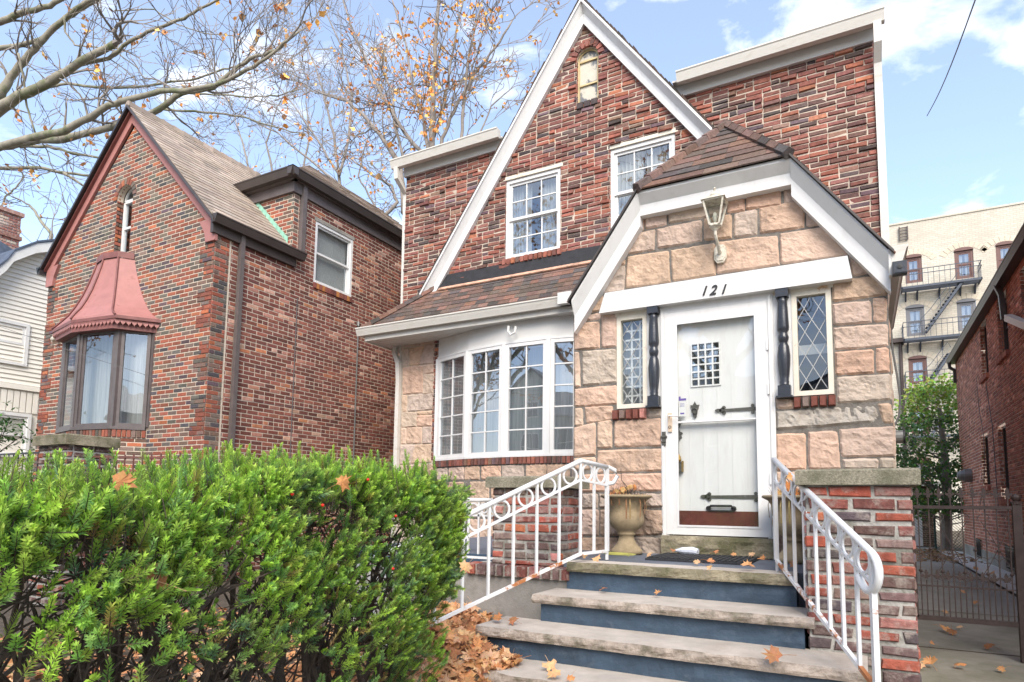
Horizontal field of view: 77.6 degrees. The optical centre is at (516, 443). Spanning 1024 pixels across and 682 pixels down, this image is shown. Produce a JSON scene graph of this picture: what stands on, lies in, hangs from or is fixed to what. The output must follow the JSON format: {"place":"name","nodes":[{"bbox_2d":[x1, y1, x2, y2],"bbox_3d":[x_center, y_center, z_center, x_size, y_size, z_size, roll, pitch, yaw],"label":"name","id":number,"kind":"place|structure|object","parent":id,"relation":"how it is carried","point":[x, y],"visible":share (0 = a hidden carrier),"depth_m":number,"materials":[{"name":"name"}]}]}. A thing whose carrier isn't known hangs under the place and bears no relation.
{"place":"outdoors","nodes":[
{"label":"outdoors","id":0,"kind":"place"},
{"bbox_2d":[0,205,53,482],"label":"house","id":1,"kind":"structure","parent":0,"point":[24,292],"depth_m":13.91,"materials":[{"name":"white paint"}]},
{"bbox_2d":[0,318,29,366],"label":"window","id":2,"kind":"structure","parent":1,"relation":"in","point":[26,327],"depth_m":13.87,"materials":[{"name":"white paint"}]},
{"bbox_2d":[0,411,31,457],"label":"window","id":3,"kind":"structure","parent":1,"relation":"in","point":[27,417],"depth_m":13.85,"materials":[{"name":"white paint"}]},
{"bbox_2d":[27,433,120,605],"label":"brick pier","id":4,"kind":"structure","parent":0,"point":[73,445],"depth_m":7.31,"materials":[{"name":"stone"}]},
{"bbox_2d":[0,530,1016,681],"bbox_3d":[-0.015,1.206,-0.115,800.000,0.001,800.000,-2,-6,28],"label":"ground","id":5,"kind":"structure","parent":0,"point":[222,602],"depth_m":6.24,"materials":[{"name":"soil"}]},
{"bbox_2d":[0,401,39,455],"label":"broadleaf shrub","id":6,"kind":"object","parent":5,"relation":"on","point":[6,422],"visible":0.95,"depth_m":9.57,"materials":[{"name":"green plant"}]},
{"bbox_2d":[0,452,39,592],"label":"iron railing","id":7,"kind":"object","parent":5,"relation":"on","point":[13,454],"visible":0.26,"depth_m":8.02,"materials":[{"name":"metal"}]},
{"bbox_2d":[83,452,183,583],"bbox_3d":[-4.187,0.956,6.857,1.804,1.697,0.018,-2,-6,28],"label":"iron railing","id":8,"kind":"object","parent":5,"relation":"on","point":[134,457],"visible":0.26,"depth_m":6.92,"materials":[{"name":"black metal"}]},
{"bbox_2d":[0,0,426,246],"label":"plane tree","id":9,"kind":"object","parent":5,"relation":"on","point":[16,97],"visible":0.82,"depth_m":21.65,"materials":[{"name":"brown plant"}]},
{"bbox_2d":[31,101,401,581],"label":"brick house","id":10,"kind":"structure","parent":5,"relation":"on","point":[175,255],"depth_m":10.64,"materials":[{"name":"brick"}]},
{"bbox_2d":[55,330,154,433],"bbox_3d":[-6.843,-1.022,10.390,2.210,1.680,0.590,-2,-6,28],"label":"bay window","id":11,"kind":"structure","parent":10,"relation":"in","point":[94,394],"depth_m":10.21,"materials":[{"name":"brown paint"}]},
{"bbox_2d":[120,188,132,251],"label":"arched window","id":12,"kind":"structure","parent":10,"relation":"in","point":[127,202],"depth_m":11.06,"materials":[{"name":"white paint"}]},
{"bbox_2d":[2,327,372,415],"bbox_3d":[-5.678,-1.399,10.326,7.014,1.566,2.264,3,-6,-21],"label":"service wire","id":13,"kind":"object","parent":10,"relation":"attached to","point":[163,380],"visible":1,"depth_m":9.43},
{"bbox_2d":[313,221,352,296],"bbox_3d":[-3.604,-3.390,11.942,0.532,1.130,0.960,-2,-6,28],"label":"window","id":14,"kind":"structure","parent":10,"relation":"in","point":[333,253],"depth_m":11.99,"materials":[{"name":"white paint"}]},
{"bbox_2d":[0,614,435,681],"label":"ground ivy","id":15,"kind":"object","parent":5,"relation":"on","point":[132,640],"visible":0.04,"depth_m":4.94,"materials":[{"name":"green plant"}]},
{"bbox_2d":[0,438,475,681],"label":"yew hedge","id":16,"kind":"object","parent":5,"relation":"on","point":[175,512],"visible":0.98,"depth_m":2.02,"materials":[{"name":"green plant"}]},
{"bbox_2d":[100,470,137,491],"bbox_3d":[-0.989,0.095,1.578,0.095,0.060,0.025,3,-6,-23],"label":"caught leaf","id":17,"kind":"object","parent":16,"relation":"attached to","point":[121,477],"visible":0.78,"depth_m":1.58,"materials":[{"name":"orange plant"}]},
{"bbox_2d":[127,564,168,625],"bbox_3d":[-0.940,0.378,1.608,0.116,0.158,0.042,2,-6,-15],"label":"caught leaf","id":18,"kind":"object","parent":16,"relation":"attached to","point":[163,579],"visible":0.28,"depth_m":1.63,"materials":[{"name":"brown plant"}]},
{"bbox_2d":[122,556,185,592],"bbox_3d":[-0.926,0.341,1.633,0.156,0.115,0.041,3,-6,-19],"label":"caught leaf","id":19,"kind":"object","parent":16,"relation":"attached to","point":[152,577],"visible":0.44,"depth_m":1.63,"materials":[{"name":"brown plant"}]},
{"bbox_2d":[328,475,350,491],"bbox_3d":[-0.623,0.141,2.252,0.088,0.066,0.036,2,-6,-14],"label":"caught leaf","id":20,"kind":"object","parent":16,"relation":"on","point":[342,482],"visible":1,"depth_m":2.25,"materials":[{"name":"orange plant"}]},
{"bbox_2d":[459,560,471,572],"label":"caught leaf","id":21,"kind":"object","parent":16,"relation":"attached to","point":[465,566],"visible":1,"depth_m":2.93,"materials":[{"name":"orange plant"}]},
{"bbox_2d":[184,25,334,172],"bbox_3d":[-16.174,-9.659,36.513,14.105,28.569,4.630,-3,-7,36],"label":"bare tree","id":22,"kind":"object","parent":5,"relation":"on","point":[268,151],"visible":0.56,"depth_m":35.29,"materials":[{"name":"brown plant"}]},
{"bbox_2d":[197,0,407,214],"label":"bare tree","id":23,"kind":"object","parent":5,"relation":"on","point":[327,104],"visible":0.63,"depth_m":31.45,"materials":[{"name":"brown plant"}]},
{"bbox_2d":[238,0,569,214],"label":"bare tree","id":24,"kind":"object","parent":5,"relation":"on","point":[433,74],"visible":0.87,"depth_m":22.22,"materials":[{"name":"brown plant"}]},
{"bbox_2d":[285,597,530,681],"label":"leaf drift","id":25,"kind":"object","parent":5,"relation":"on","point":[461,637],"visible":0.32,"depth_m":4.14,"materials":[{"name":"brown plant"}]},
{"bbox_2d":[328,476,589,627],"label":"brick pier","id":26,"kind":"structure","parent":5,"relation":"on","point":[515,601],"depth_m":5.32,"materials":[{"name":"brick"}]},
{"bbox_2d":[417,498,493,559],"bbox_3d":[-0.538,0.926,5.909,0.917,0.837,0.039,-2,-6,28],"label":"terrace railing","id":27,"kind":"object","parent":26,"relation":"attached to","point":[478,500],"visible":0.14,"depth_m":5.81,"materials":[{"name":"white metal"}]},
{"bbox_2d":[0,548,982,681],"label":"leaf litter","id":28,"kind":"object","parent":5,"relation":"on","point":[934,552],"visible":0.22,"depth_m":5.10,"materials":[{"name":"brown plant"}]},
{"bbox_2d":[355,0,907,648],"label":"brick house","id":29,"kind":"structure","parent":5,"relation":"on","point":[571,290],"depth_m":7.70,"materials":[{"name":"rough brick"},{"name":"tan-pink sandstone"},{"name":"white paint"}]},
{"bbox_2d":[433,335,573,460],"bbox_3d":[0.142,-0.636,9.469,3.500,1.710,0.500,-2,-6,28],"label":"bow window","id":30,"kind":"structure","parent":29,"relation":"in","point":[512,398],"depth_m":9.63,"materials":[{"name":"white paint"}]},
{"bbox_2d":[505,168,560,258],"bbox_3d":[0.380,-3.554,10.180,0.965,1.300,0.532,-2,-6,28],"label":"window","id":31,"kind":"structure","parent":29,"relation":"in","point":[532,201],"depth_m":10.13,"materials":[{"name":"white paint"}]},
{"bbox_2d":[578,49,597,102],"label":"arched window","id":32,"kind":"structure","parent":29,"relation":"in","point":[588,61],"depth_m":9.75,"materials":[{"name":"white glass"}]},
{"bbox_2d":[617,313,646,408],"bbox_3d":[1.193,-0.803,6.396,0.424,0.935,0.212,-2,-6,28],"label":"leaded window","id":33,"kind":"structure","parent":29,"relation":"in","point":[631,340],"depth_m":6.38,"materials":[{"name":"clear glass"}]},
{"bbox_2d":[610,134,674,227],"bbox_3d":[1.929,-3.644,9.349,0.965,1.360,0.532,-2,-6,28],"label":"window","id":34,"kind":"structure","parent":29,"relation":"in","point":[629,164],"depth_m":9.34,"materials":[{"name":"white paint"}]},
{"bbox_2d":[700,187,728,263],"bbox_3d":[1.841,-2.025,5.869,0.216,0.658,0.298,-2,-6,28],"label":"wall lantern","id":35,"kind":"object","parent":29,"relation":"attached to","point":[714,199],"depth_m":5.84,"materials":[{"name":"white metal"}]},
{"bbox_2d":[664,300,771,537],"bbox_3d":[1.831,-0.220,5.850,0.932,2.118,0.117,-2,-6,28],"label":"storm door","id":36,"kind":"structure","parent":29,"relation":"in","point":[758,309],"depth_m":5.86,"materials":[{"name":"white paint"}]},
{"bbox_2d":[671,315,767,537],"bbox_3d":[1.921,-0.162,6.024,0.874,2.317,0.367,-2,-6,28],"label":"front door","id":37,"kind":"structure","parent":29,"relation":"in","point":[718,476],"depth_m":5.92,"materials":[{"name":"white paint"}]},
{"bbox_2d":[791,287,833,395],"bbox_3d":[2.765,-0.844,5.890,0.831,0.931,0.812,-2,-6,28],"label":"leaded window","id":38,"kind":"structure","parent":29,"relation":"in","point":[813,370],"depth_m":5.64,"materials":[{"name":"clear glass"}]},
{"bbox_2d":[891,331,900,425],"bbox_3d":[3.254,-0.556,5.489,0.098,0.836,0.016,-2,-6,28],"label":"loose cable","id":39,"kind":"object","parent":29,"relation":"attached to","point":[898,384],"visible":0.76,"depth_m":5.47,"materials":[{"name":"metal"}]},
{"bbox_2d":[890,338,907,466],"bbox_3d":[22.644,-1.696,37.909,1.100,9.193,0.380,-2,-6,28],"label":"drain pipe","id":40,"kind":"object","parent":29,"relation":"attached to","point":[898,340],"visible":0.53,"depth_m":37.99,"materials":[{"name":"brown metal"}]},
{"bbox_2d":[892,260,906,276],"bbox_3d":[3.069,-1.431,5.106,0.100,0.176,0.142,-2,-6,28],"label":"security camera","id":41,"kind":"object","parent":29,"relation":"attached to","point":[899,268],"visible":1,"depth_m":5.05,"materials":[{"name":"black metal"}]},
{"bbox_2d":[895,429,905,443],"bbox_3d":[3.230,-0.055,5.381,0.094,0.123,0.127,-2,-6,28],"label":"round meter","id":42,"kind":"object","parent":29,"relation":"attached to","point":[900,436],"visible":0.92,"depth_m":5.34,"materials":[{"name":"black metal"}]},
{"bbox_2d":[435,550,867,681],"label":"entrance steps","id":43,"kind":"structure","parent":5,"relation":"on","point":[693,622],"depth_m":4.18,"materials":[{"name":"blue paint"}]},
{"bbox_2d":[348,459,618,659],"bbox_3d":[-0.102,0.916,4.571,2.306,1.682,0.136,4,-7,-34],"label":"stair railing","id":44,"kind":"object","parent":43,"relation":"on","point":[605,468],"visible":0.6,"depth_m":4.74,"materials":[{"name":"white metal"}]},
{"bbox_2d":[492,612,505,620],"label":"fallen leaf","id":45,"kind":"object","parent":43,"relation":"on","point":[497,617],"visible":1,"depth_m":4.57,"materials":[{"name":"orange plant"}]},
{"bbox_2d":[509,616,519,624],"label":"fallen leaf","id":46,"kind":"object","parent":43,"relation":"on","point":[512,620],"visible":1,"depth_m":4.48,"materials":[{"name":"orange plant"}]},
{"bbox_2d":[542,657,556,670],"bbox_3d":[0.213,1.393,4.022,0.095,0.084,0.117,-1,-6,16],"label":"fallen leaf","id":47,"kind":"object","parent":43,"relation":"on","point":[548,665],"visible":0.96,"depth_m":4.00,"materials":[{"name":"yellow plant"}]},
{"bbox_2d":[547,664,560,677],"bbox_3d":[0.219,1.358,3.815,0.088,0.079,0.098,3,-6,-24],"label":"fallen leaf","id":48,"kind":"object","parent":43,"relation":"on","point":[554,673],"visible":1,"depth_m":3.81,"materials":[{"name":"plant"}]},
{"bbox_2d":[567,672,574,680],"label":"fallen leaf","id":49,"kind":"object","parent":43,"relation":"on","point":[571,677],"visible":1,"depth_m":3.73,"materials":[{"name":"orange plant"}]},
{"bbox_2d":[592,555,601,564],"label":"fallen leaf","id":50,"kind":"object","parent":43,"relation":"on","point":[597,558],"visible":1,"depth_m":4.75,"materials":[{"name":"plant"}]},
{"bbox_2d":[609,552,635,555],"bbox_3d":[0.878,0.963,5.549,0.330,0.033,0.184,-2,-6,28],"label":"yellow cord","id":51,"kind":"object","parent":43,"relation":"on","point":[619,553],"visible":0.7,"depth_m":5.47,"materials":[{"name":"yellow plastic"}]},
{"bbox_2d":[601,474,651,554],"bbox_3d":[1.027,0.625,5.935,0.476,0.790,0.476,-2,-6,28],"label":"garden urn","id":52,"kind":"object","parent":43,"relation":"on","point":[626,518],"visible":0.99,"depth_m":5.81,"materials":[{"name":"stone"}]},
{"bbox_2d":[645,552,759,565],"bbox_3d":[1.583,0.967,5.370,0.810,0.025,0.681,-2,-6,28],"label":"doormat","id":53,"kind":"object","parent":43,"relation":"on","point":[718,559],"visible":0.94,"depth_m":5.24,"materials":[{"name":"black rubber"}]},
{"bbox_2d":[675,547,698,553],"bbox_3d":[1.532,0.965,5.723,0.218,0.074,0.072,-2,-6,28],"label":"rolled newspaper","id":54,"kind":"object","parent":53,"relation":"on","point":[689,550],"visible":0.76,"depth_m":5.69,"materials":[{"name":"plastic"}]},
{"bbox_2d":[740,559,753,567],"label":"fallen leaf","id":55,"kind":"object","parent":43,"relation":"on","point":[746,563],"visible":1,"depth_m":4.42,"materials":[{"name":"orange plant"}]},
{"bbox_2d":[762,645,782,663],"bbox_3d":[1.417,1.150,3.461,0.172,0.085,0.099,-5,-8,45],"label":"fallen leaf","id":56,"kind":"object","parent":43,"relation":"on","point":[773,654],"visible":1,"depth_m":3.49,"materials":[{"name":"orange plant"}]},
{"bbox_2d":[762,465,806,563],"bbox_3d":[2.267,0.572,5.217,0.476,0.790,0.486,-2,-6,28],"label":"garden urn","id":57,"kind":"object","parent":43,"relation":"on","point":[799,542],"visible":0.35,"depth_m":5.11,"materials":[{"name":"stone"}]},
{"bbox_2d":[771,457,883,681],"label":"stair railing","id":58,"kind":"object","parent":43,"relation":"on","point":[872,574],"visible":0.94,"depth_m":3.56,"materials":[{"name":"white metal"}]},
{"bbox_2d":[786,472,792,480],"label":"caught leaf","id":59,"kind":"object","parent":58,"relation":"attached to","point":[789,476],"visible":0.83,"depth_m":4.10,"materials":[{"name":"orange plant"}]},
{"bbox_2d":[795,468,921,681],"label":"brick pier","id":60,"kind":"structure","parent":5,"relation":"on","point":[872,507],"depth_m":3.71,"materials":[{"name":"brick"}]},
{"bbox_2d":[893,372,983,550],"bbox_3d":[12.662,0.482,18.525,4.712,5.294,4.245,-2,-6,28],"label":"yew tree","id":61,"kind":"object","parent":5,"relation":"on","point":[945,476],"visible":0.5,"depth_m":18.51,"materials":[{"name":"green plant"}]},
{"bbox_2d":[915,492,964,549],"bbox_3d":[13.723,2.302,18.856,5.660,1.755,0.070,-2,-6,28],"label":"chainlink fence","id":62,"kind":"object","parent":5,"relation":"on","point":[935,535],"visible":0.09,"depth_m":19.33,"materials":[{"name":"grey metal"}]},
{"bbox_2d":[945,223,1023,573],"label":"brick house","id":63,"kind":"structure","parent":5,"relation":"on","point":[989,381],"depth_m":12.98,"materials":[{"name":"brick"}]},
{"bbox_2d":[984,317,1003,371],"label":"window","id":64,"kind":"structure","parent":63,"relation":"in","point":[985,332],"depth_m":14.06,"materials":[{"name":"brown metal"}]},
{"bbox_2d":[985,432,1005,485],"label":"window","id":65,"kind":"structure","parent":63,"relation":"in","point":[986,437],"depth_m":14.43,"materials":[{"name":"brown metal"}]},
{"bbox_2d":[1002,426,1009,498],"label":"window","id":66,"kind":"structure","parent":63,"relation":"in","point":[1004,428],"depth_m":12.63,"materials":[{"name":"black glass"}]},
{"bbox_2d":[1003,288,1023,349],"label":"window","id":67,"kind":"structure","parent":63,"relation":"in","point":[1005,325],"depth_m":12.26,"materials":[{"name":"brown metal"}]},
{"bbox_2d":[0,0,1023,316],"label":"sky","id":68,"kind":"structure","parent":0,"point":[967,154],"materials":[{"name":"blue"}]},
{"bbox_2d":[913,481,941,545],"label":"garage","id":69,"kind":"structure","parent":0,"point":[923,542],"depth_m":20.96,"materials":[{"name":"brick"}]},
{"bbox_2d":[914,497,922,545],"bbox_3d":[13.142,2.546,21.166,0.575,1.685,0.040,-2,-6,28],"label":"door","id":70,"kind":"structure","parent":69,"relation":"in","point":[916,525],"depth_m":21.03,"materials":[{"name":"grey"}]},
{"bbox_2d":[927,0,975,115],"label":"overhead wire","id":71,"kind":"object","parent":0,"point":[955,52],"visible":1,"depth_m":11.95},
{"bbox_2d":[889,201,1023,530],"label":"apartment building","id":72,"kind":"structure","parent":0,"point":[986,235],"depth_m":37.51,"materials":[{"name":"beige brick"}]},
{"bbox_2d":[898,226,907,240],"bbox_3d":[23.522,-12.755,38.702,0.478,0.857,0.060,-2,-6,28],"label":"vent","id":73,"kind":"object","parent":72,"relation":"attached to","point":[903,233],"visible":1,"depth_m":38.69,"materials":[{"name":"grey metal"}]},
{"bbox_2d":[896,299,937,336],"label":"window","id":74,"kind":"structure","parent":72,"relation":"in","point":[914,312],"depth_m":38.19,"materials":[{"name":"beige glass"}]},
{"bbox_2d":[896,350,940,383],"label":"window","id":75,"kind":"structure","parent":72,"relation":"in","point":[916,363],"depth_m":37.87,"materials":[{"name":"beige glass"}]},
{"bbox_2d":[897,400,942,434],"bbox_3d":[23.933,-1.526,37.775,2.374,2.076,0.720,-2,-6,28],"label":"window","id":76,"kind":"structure","parent":72,"relation":"in","point":[927,408],"depth_m":37.61,"materials":[{"name":"grey glass"}]},
{"bbox_2d":[905,248,935,283],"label":"window","id":77,"kind":"structure","parent":72,"relation":"in","point":[914,261],"depth_m":38.39,"materials":[{"name":"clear glass"}]},
{"bbox_2d":[909,452,938,480],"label":"window","id":78,"kind":"structure","parent":72,"relation":"in","point":[920,467],"depth_m":37.22,"materials":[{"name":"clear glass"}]},
{"bbox_2d":[905,368,956,434],"bbox_3d":[24.707,-2.342,36.497,4.051,3.749,1.050,-2,-6,28],"label":"fire escape","id":79,"kind":"object","parent":72,"relation":"attached to","point":[934,431],"visible":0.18,"depth_m":36.65,"materials":[{"name":"black metal"}]},
{"bbox_2d":[908,417,956,447],"bbox_3d":[24.691,-0.628,36.330,4.021,1.655,1.050,-2,-6,28],"label":"fire escape","id":80,"kind":"object","parent":72,"relation":"attached to","point":[931,435],"visible":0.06,"depth_m":36.54,"materials":[{"name":"black metal"}]},
{"bbox_2d":[902,315,970,382],"bbox_3d":[24.689,-5.266,36.805,3.962,3.753,1.050,-2,-6,28],"label":"fire escape","id":81,"kind":"object","parent":72,"relation":"attached to","point":[932,338],"visible":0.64,"depth_m":36.79,"materials":[{"name":"black metal"}]},
{"bbox_2d":[901,260,982,333],"bbox_3d":[24.721,-8.345,37.103,3.918,3.791,1.050,-2,-6,28],"label":"fire escape","id":82,"kind":"object","parent":72,"relation":"attached to","point":[956,284],"visible":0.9,"depth_m":36.80,"materials":[{"name":"black metal"}]},
{"bbox_2d":[940,241,987,279],"bbox_3d":[26.281,-10.679,37.438,2.374,2.218,0.720,-2,-6,28],"label":"window","id":83,"kind":"structure","parent":72,"relation":"in","point":[961,254],"depth_m":37.28,"materials":[{"name":"beige glass"}]},
{"bbox_2d":[946,293,981,330],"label":"window","id":84,"kind":"structure","parent":72,"relation":"in","point":[965,307],"depth_m":37.03,"materials":[{"name":"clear glass"}]},
{"bbox_2d":[980,235,1015,268],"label":"window","id":85,"kind":"structure","parent":72,"relation":"in","point":[1002,247],"depth_m":36.43,"materials":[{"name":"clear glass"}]},
{"bbox_2d":[916,547,1017,616],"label":"driveway","id":86,"kind":"structure","parent":0,"point":[936,565],"depth_m":9.13,"materials":[{"name":"concrete"}]},
{"bbox_2d":[917,610,1023,681],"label":"driveway","id":87,"kind":"structure","parent":0,"point":[980,667],"depth_m":5.46,"materials":[{"name":"grey concrete"}]},
{"bbox_2d":[921,655,937,668],"bbox_3d":[3.154,1.662,4.842,0.082,0.093,0.133,3,-6,-26],"label":"fallen leaf","id":88,"kind":"object","parent":87,"relation":"on","point":[933,659],"visible":0.96,"depth_m":4.86,"materials":[{"name":"orange plant"}]},
{"bbox_2d":[934,624,949,630],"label":"fallen leaf","id":89,"kind":"object","parent":87,"relation":"on","point":[943,627],"visible":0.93,"depth_m":6.27,"materials":[{"name":"brown plant"}]},
{"bbox_2d":[946,624,956,635],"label":"fallen leaf","id":90,"kind":"object","parent":87,"relation":"on","point":[950,631],"visible":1,"depth_m":6.14,"materials":[{"name":"brown plant"}]},
{"bbox_2d":[954,663,966,667],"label":"fallen leaf","id":91,"kind":"object","parent":87,"relation":"on","point":[961,664],"visible":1,"depth_m":4.82,"materials":[{"name":"orange plant"}]},
{"bbox_2d":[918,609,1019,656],"bbox_3d":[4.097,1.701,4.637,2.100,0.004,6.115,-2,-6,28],"label":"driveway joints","id":92,"kind":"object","parent":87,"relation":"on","point":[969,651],"visible":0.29,"depth_m":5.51,"materials":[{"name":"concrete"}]},
{"bbox_2d":[983,643,997,649],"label":"fallen leaf","id":93,"kind":"object","parent":87,"relation":"on","point":[987,646],"visible":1,"depth_m":5.49,"materials":[{"name":"brown plant"}]},
{"bbox_2d":[997,666,1009,671],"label":"fallen leaf","id":94,"kind":"object","parent":87,"relation":"on","point":[1000,668],"visible":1,"depth_m":4.73,"materials":[{"name":"orange plant"}]},
{"bbox_2d":[1010,494,1023,662],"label":"gate post","id":95,"kind":"object","parent":87,"relation":"on","point":[1017,526],"visible":1,"depth_m":5.11,"materials":[{"name":"brown metal"}]},
{"bbox_2d":[911,487,1019,627],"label":"driveway gate","id":96,"kind":"structure","parent":95,"relation":"attached to","point":[979,621],"depth_m":5.29,"materials":[{"name":"brown metal"}]},
{"bbox_2d":[940,551,1015,593],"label":"path","id":97,"kind":"structure","parent":0,"point":[982,567],"depth_m":12.65,"materials":[{"name":"concrete"}]}
]}

